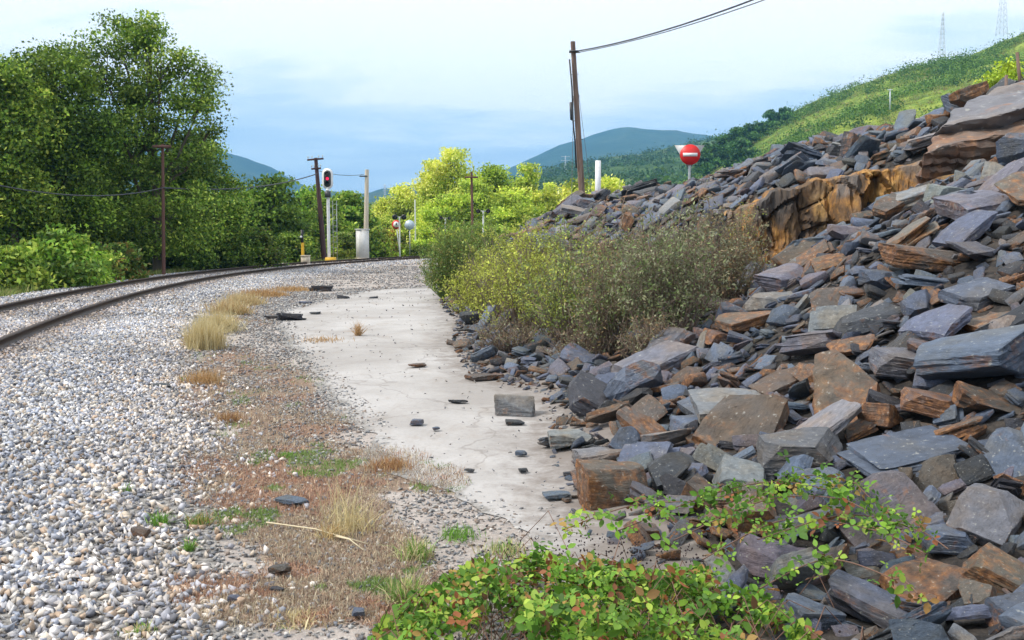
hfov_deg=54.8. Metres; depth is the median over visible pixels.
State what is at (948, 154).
bedrock ledge
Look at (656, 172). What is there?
distant woodland
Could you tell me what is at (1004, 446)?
slate rock
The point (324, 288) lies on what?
loose stone
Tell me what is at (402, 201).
poplar tree
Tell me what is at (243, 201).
deciduous tree
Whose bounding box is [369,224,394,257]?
bush
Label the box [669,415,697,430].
slate rock
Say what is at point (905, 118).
slate rock
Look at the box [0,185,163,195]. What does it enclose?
telegraph wire
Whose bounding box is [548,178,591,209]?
poplar tree
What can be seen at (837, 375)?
slate rock
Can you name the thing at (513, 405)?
loose stone
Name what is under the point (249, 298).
grass tuft
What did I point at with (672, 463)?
slate rock
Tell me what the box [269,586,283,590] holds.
loose stone
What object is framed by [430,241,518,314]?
grey shrub
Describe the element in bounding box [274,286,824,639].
pavement
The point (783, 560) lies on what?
slate rock
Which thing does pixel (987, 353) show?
slate rock
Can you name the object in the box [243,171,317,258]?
deciduous tree
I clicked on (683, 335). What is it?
slate rock
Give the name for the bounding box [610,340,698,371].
slate rock
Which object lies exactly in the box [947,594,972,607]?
slate rock
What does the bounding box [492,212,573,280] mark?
grey shrub
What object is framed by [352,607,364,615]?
loose stone
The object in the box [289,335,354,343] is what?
grass tuft
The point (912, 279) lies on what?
slate rock
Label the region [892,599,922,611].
slate rock
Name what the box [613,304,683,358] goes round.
grey shrub
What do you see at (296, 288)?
grass tuft
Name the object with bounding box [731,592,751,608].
slate rock
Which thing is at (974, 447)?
slate rock
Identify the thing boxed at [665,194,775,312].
grey shrub
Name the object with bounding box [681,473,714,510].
slate rock
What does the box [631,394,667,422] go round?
slate rock
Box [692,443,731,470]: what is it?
slate rock
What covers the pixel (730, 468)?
slate rock
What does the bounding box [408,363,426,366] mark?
loose stone
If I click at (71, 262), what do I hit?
bush
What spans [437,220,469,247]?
bush
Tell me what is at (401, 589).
green weed
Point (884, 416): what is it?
slate rock
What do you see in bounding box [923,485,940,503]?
slate rock
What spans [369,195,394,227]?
poplar tree
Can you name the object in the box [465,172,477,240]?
telegraph pole
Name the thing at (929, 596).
slate rock
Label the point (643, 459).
slate rock
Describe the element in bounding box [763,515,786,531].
slate rock
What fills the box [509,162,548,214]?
poplar tree
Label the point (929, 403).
slate rock
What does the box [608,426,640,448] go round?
slate rock
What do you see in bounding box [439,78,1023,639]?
slate rubble
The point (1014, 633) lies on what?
slate rock
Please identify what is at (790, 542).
slate rock
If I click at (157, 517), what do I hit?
green weed
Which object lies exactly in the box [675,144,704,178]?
no entry sign
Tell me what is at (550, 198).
poplar tree
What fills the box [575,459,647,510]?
slate rock
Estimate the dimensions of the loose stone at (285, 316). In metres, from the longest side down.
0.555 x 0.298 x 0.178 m
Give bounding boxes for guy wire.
[571,96,573,214]
[574,60,590,187]
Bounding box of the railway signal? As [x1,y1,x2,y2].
[322,168,337,260]
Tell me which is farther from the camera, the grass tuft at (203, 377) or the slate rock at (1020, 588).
the grass tuft at (203, 377)
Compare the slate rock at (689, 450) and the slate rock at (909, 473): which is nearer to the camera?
the slate rock at (909, 473)
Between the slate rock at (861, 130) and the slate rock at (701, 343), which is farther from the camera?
the slate rock at (861, 130)
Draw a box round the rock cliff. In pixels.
[724,160,953,265]
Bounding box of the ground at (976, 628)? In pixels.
[0,142,1023,639]
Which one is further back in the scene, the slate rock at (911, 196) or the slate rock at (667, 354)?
the slate rock at (911, 196)
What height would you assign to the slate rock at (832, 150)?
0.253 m
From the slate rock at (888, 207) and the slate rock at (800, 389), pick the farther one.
the slate rock at (888, 207)
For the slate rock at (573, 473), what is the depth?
6.16 m
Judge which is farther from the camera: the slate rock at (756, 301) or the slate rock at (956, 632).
the slate rock at (756, 301)
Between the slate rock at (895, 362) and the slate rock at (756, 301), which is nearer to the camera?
the slate rock at (895, 362)
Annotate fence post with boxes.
[1004,75,1007,85]
[1015,52,1021,81]
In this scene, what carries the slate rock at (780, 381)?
on the ground at (976, 628)
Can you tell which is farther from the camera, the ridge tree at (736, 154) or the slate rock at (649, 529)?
the ridge tree at (736, 154)
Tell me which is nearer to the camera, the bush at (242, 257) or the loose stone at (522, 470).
the loose stone at (522, 470)
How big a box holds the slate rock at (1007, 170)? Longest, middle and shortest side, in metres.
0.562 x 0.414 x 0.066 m
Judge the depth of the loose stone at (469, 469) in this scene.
6.66 m
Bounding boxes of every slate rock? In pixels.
[488,311,512,329]
[547,428,591,448]
[548,321,582,343]
[550,193,583,217]
[556,190,585,207]
[558,376,573,385]
[559,343,595,362]
[560,204,584,214]
[567,370,608,416]
[570,469,577,488]
[571,447,621,466]
[575,199,596,207]
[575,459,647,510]
[584,400,629,423]
[586,204,606,220]
[595,372,617,383]
[598,400,614,408]
[603,360,662,400]
[607,195,620,200]
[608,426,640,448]
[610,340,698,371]
[616,406,665,434]
[616,420,621,428]
[617,441,680,461]
[619,211,634,230]
[619,388,652,404]
[621,178,658,195]
[625,317,669,347]
[627,451,652,471]
[627,481,659,506]
[627,522,660,538]
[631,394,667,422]
[633,184,662,195]
[640,428,691,443]
[642,327,695,350]
[646,451,694,492]
[650,381,681,391]
[660,473,685,494]
[662,463,696,493]
[662,495,696,513]
[665,517,689,547]
[666,366,702,383]
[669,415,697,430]
[669,528,706,539]
[677,397,695,414]
[679,443,693,447]
[680,447,695,460]
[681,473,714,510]
[685,517,719,525]
[688,387,760,423]
[688,462,708,477]
[691,394,789,451]
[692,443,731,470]
[695,180,719,189]
[696,330,711,348]
[702,328,727,344]
[703,602,735,622]
[704,553,734,581]
[709,481,765,508]
[712,209,729,214]
[712,454,765,490]
[714,169,742,177]
[714,311,770,333]
[717,371,740,387]
[720,538,736,557]
[723,495,776,533]
[726,330,752,342]
[726,565,748,587]
[731,531,741,548]
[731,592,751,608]
[733,445,755,459]
[734,158,752,168]
[735,533,832,584]
[738,261,759,285]
[742,291,791,310]
[748,363,813,395]
[753,263,803,291]
[756,427,842,477]
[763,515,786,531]
[767,547,821,589]
[768,620,804,639]
[771,239,815,267]
[774,329,841,355]
[777,454,813,479]
[779,494,796,504]
[779,501,844,533]
[780,142,821,160]
[782,533,798,545]
[783,593,846,629]
[785,236,825,247]
[788,377,809,398]
[788,401,809,409]
[790,466,847,499]
[791,605,821,635]
[793,362,813,382]
[793,493,826,513]
[795,399,861,434]
[796,239,834,267]
[796,583,825,598]
[808,305,856,331]
[810,253,845,271]
[810,286,852,310]
[811,235,838,246]
[812,349,880,422]
[815,221,845,236]
[820,597,840,610]
[823,487,839,505]
[825,543,849,580]
[825,569,908,628]
[826,146,840,156]
[826,334,874,356]
[827,224,871,239]
[831,624,858,636]
[833,301,901,338]
[833,470,940,546]
[837,425,967,476]
[839,131,859,156]
[840,229,873,250]
[841,561,879,578]
[843,419,878,442]
[844,135,881,157]
[848,125,878,134]
[851,625,878,639]
[857,402,902,429]
[857,550,895,566]
[858,269,892,288]
[860,202,873,211]
[866,389,899,404]
[867,629,891,639]
[868,347,915,378]
[872,193,904,219]
[874,319,900,328]
[877,243,958,271]
[878,557,970,602]
[880,555,915,572]
[883,601,952,631]
[886,216,939,245]
[886,330,927,347]
[888,618,949,639]
[890,541,910,550]
[891,274,948,286]
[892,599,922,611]
[894,109,915,129]
[894,546,925,558]
[895,404,907,412]
[896,183,937,212]
[896,467,918,484]
[898,304,972,339]
[899,289,931,318]
[900,387,959,417]
[904,132,935,151]
[905,366,915,379]
[907,209,934,225]
[907,338,928,352]
[912,372,946,389]
[913,324,1023,379]
[913,593,936,603]
[916,454,958,491]
[919,512,945,527]
[920,107,944,117]
[920,524,973,554]
[923,184,967,203]
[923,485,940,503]
[931,210,997,247]
[933,190,1016,219]
[933,404,963,425]
[934,416,982,437]
[938,277,1015,311]
[941,93,960,111]
[945,241,994,261]
[945,604,991,620]
[946,187,973,194]
[946,483,1023,546]
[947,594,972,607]
[947,623,976,639]
[951,381,1020,414]
[953,453,994,485]
[957,190,975,193]
[957,436,988,456]
[957,577,996,604]
[962,311,1008,331]
[962,542,1023,592]
[968,534,978,543]
[975,304,1023,330]
[978,157,1023,192]
[982,427,1023,477]
[984,591,1023,631]
[986,77,1017,94]
[986,623,1001,634]
[986,624,1023,639]
[988,315,1015,328]
[989,478,1022,496]
[993,473,1023,485]
[994,171,1023,205]
[996,133,1023,163]
[999,542,1016,555]
[1006,231,1023,250]
[1013,583,1023,592]
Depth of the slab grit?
9.00 m
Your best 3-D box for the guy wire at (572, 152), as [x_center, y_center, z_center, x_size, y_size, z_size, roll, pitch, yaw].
[1.967,-5.436,32.101,0.018,4.622,6.925,0,5,4]
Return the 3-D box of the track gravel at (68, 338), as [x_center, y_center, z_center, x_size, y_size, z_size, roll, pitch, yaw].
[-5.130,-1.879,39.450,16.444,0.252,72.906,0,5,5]
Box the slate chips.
[630,162,1021,604]
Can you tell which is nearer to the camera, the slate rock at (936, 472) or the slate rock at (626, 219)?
the slate rock at (936, 472)
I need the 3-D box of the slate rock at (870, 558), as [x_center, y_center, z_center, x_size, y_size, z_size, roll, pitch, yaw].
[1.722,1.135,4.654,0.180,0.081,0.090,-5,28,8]
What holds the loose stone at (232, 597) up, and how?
on the track gravel at (68, 338)
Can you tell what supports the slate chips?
on the ground at (976, 628)
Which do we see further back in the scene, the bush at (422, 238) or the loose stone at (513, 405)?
the bush at (422, 238)
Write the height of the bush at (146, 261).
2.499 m
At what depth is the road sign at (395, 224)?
72.65 m
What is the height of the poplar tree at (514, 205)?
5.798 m
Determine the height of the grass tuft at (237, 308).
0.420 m
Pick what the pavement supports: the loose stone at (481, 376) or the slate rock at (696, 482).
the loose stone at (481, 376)
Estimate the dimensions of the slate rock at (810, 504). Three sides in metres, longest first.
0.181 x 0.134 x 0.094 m
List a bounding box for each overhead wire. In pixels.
[577,0,752,51]
[579,0,763,52]
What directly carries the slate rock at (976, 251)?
on the ground at (976, 628)
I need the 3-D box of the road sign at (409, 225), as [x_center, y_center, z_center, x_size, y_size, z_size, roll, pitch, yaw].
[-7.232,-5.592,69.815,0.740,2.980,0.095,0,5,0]
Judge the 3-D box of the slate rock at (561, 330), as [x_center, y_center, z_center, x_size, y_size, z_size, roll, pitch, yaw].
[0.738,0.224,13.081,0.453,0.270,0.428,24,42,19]
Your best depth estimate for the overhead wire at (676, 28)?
28.86 m
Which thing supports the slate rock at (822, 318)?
on the ground at (976, 628)
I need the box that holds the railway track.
[0,255,435,356]
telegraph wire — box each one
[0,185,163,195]
[164,173,316,189]
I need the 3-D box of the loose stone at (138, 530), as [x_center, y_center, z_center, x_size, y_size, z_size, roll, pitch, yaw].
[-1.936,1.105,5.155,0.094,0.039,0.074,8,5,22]
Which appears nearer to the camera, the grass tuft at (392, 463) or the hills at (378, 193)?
the grass tuft at (392, 463)
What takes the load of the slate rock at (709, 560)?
on the pavement
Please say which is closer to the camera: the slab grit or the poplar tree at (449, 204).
the slab grit
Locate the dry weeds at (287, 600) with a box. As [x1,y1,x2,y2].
[166,314,471,633]
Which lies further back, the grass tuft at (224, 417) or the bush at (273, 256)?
the bush at (273, 256)
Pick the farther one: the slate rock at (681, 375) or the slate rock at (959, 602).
the slate rock at (681, 375)
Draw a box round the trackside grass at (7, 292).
[0,257,357,296]
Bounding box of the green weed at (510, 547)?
[468,536,549,564]
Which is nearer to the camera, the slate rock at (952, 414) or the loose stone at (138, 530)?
the loose stone at (138, 530)
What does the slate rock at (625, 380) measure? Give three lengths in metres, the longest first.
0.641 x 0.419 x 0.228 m
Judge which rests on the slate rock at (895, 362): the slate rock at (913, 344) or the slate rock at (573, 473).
the slate rock at (913, 344)
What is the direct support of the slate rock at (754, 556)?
on the ground at (976, 628)
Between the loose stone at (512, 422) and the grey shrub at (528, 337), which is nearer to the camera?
the loose stone at (512, 422)
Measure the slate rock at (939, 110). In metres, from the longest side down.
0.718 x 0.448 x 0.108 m
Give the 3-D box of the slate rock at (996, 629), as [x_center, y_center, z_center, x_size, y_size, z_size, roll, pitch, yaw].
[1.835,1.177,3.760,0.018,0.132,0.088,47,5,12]
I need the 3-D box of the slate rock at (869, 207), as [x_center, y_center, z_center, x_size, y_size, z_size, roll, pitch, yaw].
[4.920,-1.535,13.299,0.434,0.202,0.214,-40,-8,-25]
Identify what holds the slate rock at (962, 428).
on the slate rock at (912, 448)
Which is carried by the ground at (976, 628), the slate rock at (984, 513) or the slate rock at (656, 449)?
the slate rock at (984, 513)
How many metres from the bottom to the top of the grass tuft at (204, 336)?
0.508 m
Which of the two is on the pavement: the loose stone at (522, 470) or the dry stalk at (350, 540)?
the loose stone at (522, 470)
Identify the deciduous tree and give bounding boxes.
[0,53,79,245]
[2,38,141,251]
[50,112,175,258]
[54,8,236,271]
[125,180,145,199]
[134,125,269,259]
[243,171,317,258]
[294,184,325,239]
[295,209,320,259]
[309,195,359,259]
[330,189,384,257]
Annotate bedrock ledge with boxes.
[915,119,1023,183]
[933,80,1023,135]
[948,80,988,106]
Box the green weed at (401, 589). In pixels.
[373,570,429,603]
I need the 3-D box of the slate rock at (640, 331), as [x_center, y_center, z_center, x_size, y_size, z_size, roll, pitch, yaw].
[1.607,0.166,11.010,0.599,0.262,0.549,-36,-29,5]
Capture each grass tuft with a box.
[167,315,245,351]
[174,367,232,387]
[185,309,247,332]
[193,295,258,315]
[205,409,251,422]
[215,289,271,305]
[229,287,292,297]
[265,285,315,291]
[269,603,328,634]
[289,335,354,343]
[302,517,354,541]
[312,470,389,528]
[328,498,390,538]
[342,321,369,335]
[363,453,434,474]
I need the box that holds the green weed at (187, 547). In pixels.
[174,534,202,551]
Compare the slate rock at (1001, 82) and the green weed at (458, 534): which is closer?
the green weed at (458, 534)
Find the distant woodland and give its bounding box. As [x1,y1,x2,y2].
[503,123,753,196]
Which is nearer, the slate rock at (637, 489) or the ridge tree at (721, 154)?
the slate rock at (637, 489)
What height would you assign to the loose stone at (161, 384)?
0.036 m
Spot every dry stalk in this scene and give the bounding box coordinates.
[266,522,367,543]
[335,535,363,550]
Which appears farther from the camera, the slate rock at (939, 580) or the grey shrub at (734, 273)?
the grey shrub at (734, 273)
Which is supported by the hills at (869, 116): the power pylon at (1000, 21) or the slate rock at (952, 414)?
the power pylon at (1000, 21)
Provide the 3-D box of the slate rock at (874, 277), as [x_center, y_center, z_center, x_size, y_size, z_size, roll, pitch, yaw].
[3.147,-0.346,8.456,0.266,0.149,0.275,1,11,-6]
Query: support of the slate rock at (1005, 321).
on the ground at (976, 628)
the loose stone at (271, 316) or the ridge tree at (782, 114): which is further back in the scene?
the ridge tree at (782, 114)
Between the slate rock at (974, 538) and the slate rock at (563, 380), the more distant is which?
the slate rock at (563, 380)
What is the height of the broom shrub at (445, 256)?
2.297 m
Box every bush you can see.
[0,245,66,292]
[10,222,129,288]
[90,241,153,280]
[122,231,173,272]
[165,238,224,270]
[214,238,267,268]
[245,226,291,266]
[271,230,312,262]
[319,231,355,260]
[365,449,948,639]
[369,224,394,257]
[384,228,407,256]
[402,222,440,255]
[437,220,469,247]
[475,223,517,237]
[972,68,1001,84]
[973,56,1023,88]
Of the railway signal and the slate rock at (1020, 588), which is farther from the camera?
the railway signal
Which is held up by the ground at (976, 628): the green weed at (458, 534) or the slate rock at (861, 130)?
the green weed at (458, 534)
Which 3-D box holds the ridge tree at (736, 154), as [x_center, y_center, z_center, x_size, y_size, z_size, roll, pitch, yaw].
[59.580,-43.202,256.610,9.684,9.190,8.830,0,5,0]
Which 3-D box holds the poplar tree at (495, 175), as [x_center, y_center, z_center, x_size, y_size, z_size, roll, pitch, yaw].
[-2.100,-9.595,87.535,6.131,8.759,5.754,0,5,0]
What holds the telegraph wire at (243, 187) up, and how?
attached to the telegraph pole at (162, 146)
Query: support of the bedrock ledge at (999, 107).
on the bedrock ledge at (948, 154)
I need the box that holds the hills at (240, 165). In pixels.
[77,131,313,196]
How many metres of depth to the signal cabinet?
59.55 m
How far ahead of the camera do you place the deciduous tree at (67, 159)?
35.93 m
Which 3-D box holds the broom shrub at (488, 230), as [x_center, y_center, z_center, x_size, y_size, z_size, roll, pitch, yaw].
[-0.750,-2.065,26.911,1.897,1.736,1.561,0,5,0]
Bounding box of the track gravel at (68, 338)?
[0,257,430,639]
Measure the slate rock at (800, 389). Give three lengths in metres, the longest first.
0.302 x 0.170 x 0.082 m
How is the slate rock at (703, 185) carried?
on the ground at (976, 628)
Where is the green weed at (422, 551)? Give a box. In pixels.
[382,531,438,564]
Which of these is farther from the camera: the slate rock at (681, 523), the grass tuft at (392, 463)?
the grass tuft at (392, 463)
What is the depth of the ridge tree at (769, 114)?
303.84 m
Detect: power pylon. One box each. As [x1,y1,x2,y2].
[938,12,946,55]
[995,0,1007,35]
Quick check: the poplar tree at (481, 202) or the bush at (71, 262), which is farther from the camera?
the poplar tree at (481, 202)
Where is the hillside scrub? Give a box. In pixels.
[673,32,1023,184]
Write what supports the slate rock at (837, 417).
on the ground at (976, 628)
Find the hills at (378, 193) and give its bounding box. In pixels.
[287,185,418,207]
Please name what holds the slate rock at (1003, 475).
on the ground at (976, 628)
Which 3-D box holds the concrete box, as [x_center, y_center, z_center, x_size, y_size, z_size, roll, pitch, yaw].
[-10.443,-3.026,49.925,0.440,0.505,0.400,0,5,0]
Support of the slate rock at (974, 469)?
on the ground at (976, 628)
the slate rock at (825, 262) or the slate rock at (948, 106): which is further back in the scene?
the slate rock at (948, 106)
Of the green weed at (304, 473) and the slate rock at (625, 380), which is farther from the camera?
the slate rock at (625, 380)
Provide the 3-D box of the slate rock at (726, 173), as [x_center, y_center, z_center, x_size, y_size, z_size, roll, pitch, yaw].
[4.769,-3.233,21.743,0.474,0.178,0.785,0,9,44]
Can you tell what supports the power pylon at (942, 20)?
on the hills at (869, 116)
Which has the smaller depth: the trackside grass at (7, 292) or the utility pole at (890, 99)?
the trackside grass at (7, 292)
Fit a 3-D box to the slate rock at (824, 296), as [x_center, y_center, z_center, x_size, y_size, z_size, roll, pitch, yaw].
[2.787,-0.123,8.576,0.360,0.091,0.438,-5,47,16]
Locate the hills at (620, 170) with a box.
[353,140,718,216]
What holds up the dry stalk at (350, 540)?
on the dry weeds at (287, 600)
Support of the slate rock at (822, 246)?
on the slate rock at (775, 279)
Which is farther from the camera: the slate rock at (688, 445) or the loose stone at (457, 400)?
the loose stone at (457, 400)
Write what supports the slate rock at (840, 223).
on the ground at (976, 628)
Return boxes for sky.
[0,0,1023,193]
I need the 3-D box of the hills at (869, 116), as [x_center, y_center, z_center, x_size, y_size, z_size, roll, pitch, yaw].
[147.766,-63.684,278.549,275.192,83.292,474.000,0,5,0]
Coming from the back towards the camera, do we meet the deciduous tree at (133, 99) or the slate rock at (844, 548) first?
the deciduous tree at (133, 99)
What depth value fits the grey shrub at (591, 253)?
19.39 m
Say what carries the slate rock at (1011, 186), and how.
on the ground at (976, 628)
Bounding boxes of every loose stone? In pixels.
[130,525,150,536]
[153,383,170,387]
[227,594,240,601]
[264,315,277,318]
[268,563,291,573]
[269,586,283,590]
[275,495,309,504]
[276,313,306,320]
[308,285,332,291]
[337,295,349,298]
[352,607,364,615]
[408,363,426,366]
[409,419,423,424]
[448,400,467,401]
[464,373,498,380]
[464,468,474,471]
[492,373,503,378]
[494,394,534,416]
[505,419,524,424]
[515,450,526,455]
[518,468,527,472]
[542,490,570,498]
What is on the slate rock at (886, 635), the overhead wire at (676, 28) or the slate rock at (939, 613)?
the slate rock at (939, 613)
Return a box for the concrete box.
[300,255,310,263]
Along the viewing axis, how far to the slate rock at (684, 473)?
5.75 m
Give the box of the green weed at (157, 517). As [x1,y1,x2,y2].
[143,510,174,527]
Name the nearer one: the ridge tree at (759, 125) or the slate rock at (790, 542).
the slate rock at (790, 542)
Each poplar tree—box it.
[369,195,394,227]
[372,182,418,255]
[403,159,442,245]
[410,193,481,241]
[418,146,475,222]
[455,177,498,231]
[468,162,517,205]
[474,185,542,231]
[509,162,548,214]
[539,182,564,210]
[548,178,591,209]
[588,174,625,193]
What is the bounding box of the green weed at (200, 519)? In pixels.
[180,510,220,529]
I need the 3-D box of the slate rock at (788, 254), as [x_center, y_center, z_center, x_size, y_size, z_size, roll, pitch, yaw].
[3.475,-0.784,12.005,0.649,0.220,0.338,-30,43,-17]
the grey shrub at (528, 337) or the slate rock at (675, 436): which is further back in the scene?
the grey shrub at (528, 337)
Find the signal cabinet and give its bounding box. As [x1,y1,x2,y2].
[355,229,369,258]
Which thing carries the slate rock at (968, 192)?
on the ground at (976, 628)
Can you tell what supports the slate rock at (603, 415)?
on the pavement
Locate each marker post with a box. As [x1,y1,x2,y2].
[300,230,303,254]
[595,160,600,190]
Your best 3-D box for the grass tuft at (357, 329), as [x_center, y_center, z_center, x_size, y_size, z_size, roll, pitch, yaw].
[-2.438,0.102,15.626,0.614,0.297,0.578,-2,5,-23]
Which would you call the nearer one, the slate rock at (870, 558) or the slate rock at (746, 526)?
the slate rock at (870, 558)
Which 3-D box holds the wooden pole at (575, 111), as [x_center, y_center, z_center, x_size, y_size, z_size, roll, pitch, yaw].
[2.374,-6.758,35.530,0.700,6.422,0.320,0,5,0]
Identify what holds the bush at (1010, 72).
on the ground at (976, 628)
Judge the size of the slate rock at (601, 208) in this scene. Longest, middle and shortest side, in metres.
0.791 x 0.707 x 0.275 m
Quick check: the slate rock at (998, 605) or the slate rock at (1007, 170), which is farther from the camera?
the slate rock at (1007, 170)
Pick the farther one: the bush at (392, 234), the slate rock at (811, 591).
the bush at (392, 234)
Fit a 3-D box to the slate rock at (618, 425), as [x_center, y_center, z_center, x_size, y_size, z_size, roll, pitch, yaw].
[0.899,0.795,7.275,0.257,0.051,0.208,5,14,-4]
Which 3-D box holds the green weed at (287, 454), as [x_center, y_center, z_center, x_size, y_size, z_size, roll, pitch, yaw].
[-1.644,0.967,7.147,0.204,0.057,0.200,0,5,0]
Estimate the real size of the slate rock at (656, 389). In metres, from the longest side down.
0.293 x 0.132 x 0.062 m
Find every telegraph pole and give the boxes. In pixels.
[152,144,170,274]
[307,155,326,259]
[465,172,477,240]
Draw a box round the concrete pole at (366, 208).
[359,169,368,228]
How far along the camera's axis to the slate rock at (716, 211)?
19.37 m
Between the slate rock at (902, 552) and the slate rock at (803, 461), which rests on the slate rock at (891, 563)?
the slate rock at (902, 552)
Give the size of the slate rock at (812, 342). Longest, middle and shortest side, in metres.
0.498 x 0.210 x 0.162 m
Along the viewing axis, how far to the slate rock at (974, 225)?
8.32 m
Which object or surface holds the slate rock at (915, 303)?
on the ground at (976, 628)
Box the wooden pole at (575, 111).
[569,41,585,191]
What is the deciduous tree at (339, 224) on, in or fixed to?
on the ground at (976, 628)
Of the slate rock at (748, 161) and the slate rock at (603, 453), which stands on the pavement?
the slate rock at (603, 453)
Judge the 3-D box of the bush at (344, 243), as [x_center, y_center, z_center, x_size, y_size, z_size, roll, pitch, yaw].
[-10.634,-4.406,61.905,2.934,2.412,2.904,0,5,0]
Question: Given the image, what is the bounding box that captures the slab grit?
[283,290,596,561]
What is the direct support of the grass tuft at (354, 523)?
on the ground at (976, 628)
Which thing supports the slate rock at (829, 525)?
on the slate rock at (777, 517)
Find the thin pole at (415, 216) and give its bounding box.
[414,199,415,252]
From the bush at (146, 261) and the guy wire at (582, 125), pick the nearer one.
the guy wire at (582, 125)
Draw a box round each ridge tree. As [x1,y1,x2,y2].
[692,142,720,176]
[709,134,729,166]
[719,126,752,150]
[721,137,761,167]
[738,123,763,143]
[750,120,768,140]
[761,109,781,128]
[773,106,795,124]
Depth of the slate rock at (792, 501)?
5.48 m
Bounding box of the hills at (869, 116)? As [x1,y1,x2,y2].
[684,33,1023,180]
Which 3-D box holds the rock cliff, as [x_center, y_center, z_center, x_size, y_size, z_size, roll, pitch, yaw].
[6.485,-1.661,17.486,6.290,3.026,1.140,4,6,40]
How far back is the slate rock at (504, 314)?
15.39 m
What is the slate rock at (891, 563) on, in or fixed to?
on the ground at (976, 628)
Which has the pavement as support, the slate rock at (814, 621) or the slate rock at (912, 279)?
the slate rock at (814, 621)
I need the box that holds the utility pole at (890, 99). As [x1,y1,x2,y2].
[888,89,892,109]
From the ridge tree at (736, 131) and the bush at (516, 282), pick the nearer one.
the bush at (516, 282)
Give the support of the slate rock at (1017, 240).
on the ground at (976, 628)
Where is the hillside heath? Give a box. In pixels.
[695,31,1023,177]
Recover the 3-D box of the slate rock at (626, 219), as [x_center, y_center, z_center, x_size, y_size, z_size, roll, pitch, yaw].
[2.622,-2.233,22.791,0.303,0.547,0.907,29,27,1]
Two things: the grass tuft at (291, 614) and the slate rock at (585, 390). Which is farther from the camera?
the slate rock at (585, 390)
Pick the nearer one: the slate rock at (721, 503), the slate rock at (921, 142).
the slate rock at (721, 503)
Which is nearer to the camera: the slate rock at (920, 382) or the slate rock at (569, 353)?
the slate rock at (920, 382)
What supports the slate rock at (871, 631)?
on the ground at (976, 628)
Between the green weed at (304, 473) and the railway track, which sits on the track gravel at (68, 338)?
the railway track
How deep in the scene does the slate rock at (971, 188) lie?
9.61 m
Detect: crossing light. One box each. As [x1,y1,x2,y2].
[392,214,406,256]
[476,209,489,233]
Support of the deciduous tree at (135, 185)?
on the ground at (976, 628)
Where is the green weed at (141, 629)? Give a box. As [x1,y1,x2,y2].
[117,618,156,638]
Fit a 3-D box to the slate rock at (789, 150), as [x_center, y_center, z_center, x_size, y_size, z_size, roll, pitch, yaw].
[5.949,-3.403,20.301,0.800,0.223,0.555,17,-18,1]
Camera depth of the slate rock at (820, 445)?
5.81 m
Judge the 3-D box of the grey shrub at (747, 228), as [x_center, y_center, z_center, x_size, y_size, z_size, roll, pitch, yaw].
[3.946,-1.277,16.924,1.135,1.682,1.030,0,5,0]
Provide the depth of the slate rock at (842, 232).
11.07 m
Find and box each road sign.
[392,220,400,247]
[405,220,414,255]
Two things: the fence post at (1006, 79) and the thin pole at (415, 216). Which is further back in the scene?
the thin pole at (415, 216)
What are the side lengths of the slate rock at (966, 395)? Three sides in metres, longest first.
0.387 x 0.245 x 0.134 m
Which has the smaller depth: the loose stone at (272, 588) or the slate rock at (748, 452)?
the loose stone at (272, 588)
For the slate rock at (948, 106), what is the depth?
18.88 m
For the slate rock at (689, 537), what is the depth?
5.13 m
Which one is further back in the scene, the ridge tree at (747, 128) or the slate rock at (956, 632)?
the ridge tree at (747, 128)
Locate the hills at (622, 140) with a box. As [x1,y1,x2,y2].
[505,127,713,177]
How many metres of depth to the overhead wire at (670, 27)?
28.68 m
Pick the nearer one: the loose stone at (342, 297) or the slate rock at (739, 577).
the slate rock at (739, 577)
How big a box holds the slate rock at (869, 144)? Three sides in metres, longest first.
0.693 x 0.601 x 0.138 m
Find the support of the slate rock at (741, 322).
on the ground at (976, 628)
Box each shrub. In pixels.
[414,208,488,298]
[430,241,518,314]
[453,214,515,260]
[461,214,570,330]
[462,222,531,294]
[471,310,545,353]
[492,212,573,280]
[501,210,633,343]
[537,314,622,359]
[552,208,626,290]
[559,190,679,354]
[604,184,736,340]
[611,200,696,292]
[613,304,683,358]
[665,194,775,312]
[714,196,771,272]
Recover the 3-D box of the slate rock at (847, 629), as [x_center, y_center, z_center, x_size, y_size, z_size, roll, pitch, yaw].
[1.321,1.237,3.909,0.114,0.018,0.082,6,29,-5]
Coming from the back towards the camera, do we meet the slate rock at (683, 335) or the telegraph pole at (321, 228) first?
the telegraph pole at (321, 228)
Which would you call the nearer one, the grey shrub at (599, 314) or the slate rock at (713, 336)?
the slate rock at (713, 336)
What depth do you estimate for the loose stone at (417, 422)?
8.25 m
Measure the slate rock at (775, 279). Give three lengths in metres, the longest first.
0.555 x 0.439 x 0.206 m
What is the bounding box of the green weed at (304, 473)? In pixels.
[286,468,312,476]
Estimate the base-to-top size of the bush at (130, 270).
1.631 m
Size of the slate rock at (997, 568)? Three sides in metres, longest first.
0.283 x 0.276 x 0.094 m
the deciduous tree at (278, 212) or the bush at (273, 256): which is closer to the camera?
the bush at (273, 256)
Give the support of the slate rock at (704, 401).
on the ground at (976, 628)
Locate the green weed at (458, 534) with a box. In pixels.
[440,523,488,543]
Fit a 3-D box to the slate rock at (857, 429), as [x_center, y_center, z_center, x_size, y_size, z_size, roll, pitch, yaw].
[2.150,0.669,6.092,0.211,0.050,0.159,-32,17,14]
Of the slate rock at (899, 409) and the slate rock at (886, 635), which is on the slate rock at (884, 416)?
the slate rock at (899, 409)
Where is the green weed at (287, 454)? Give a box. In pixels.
[273,449,295,458]

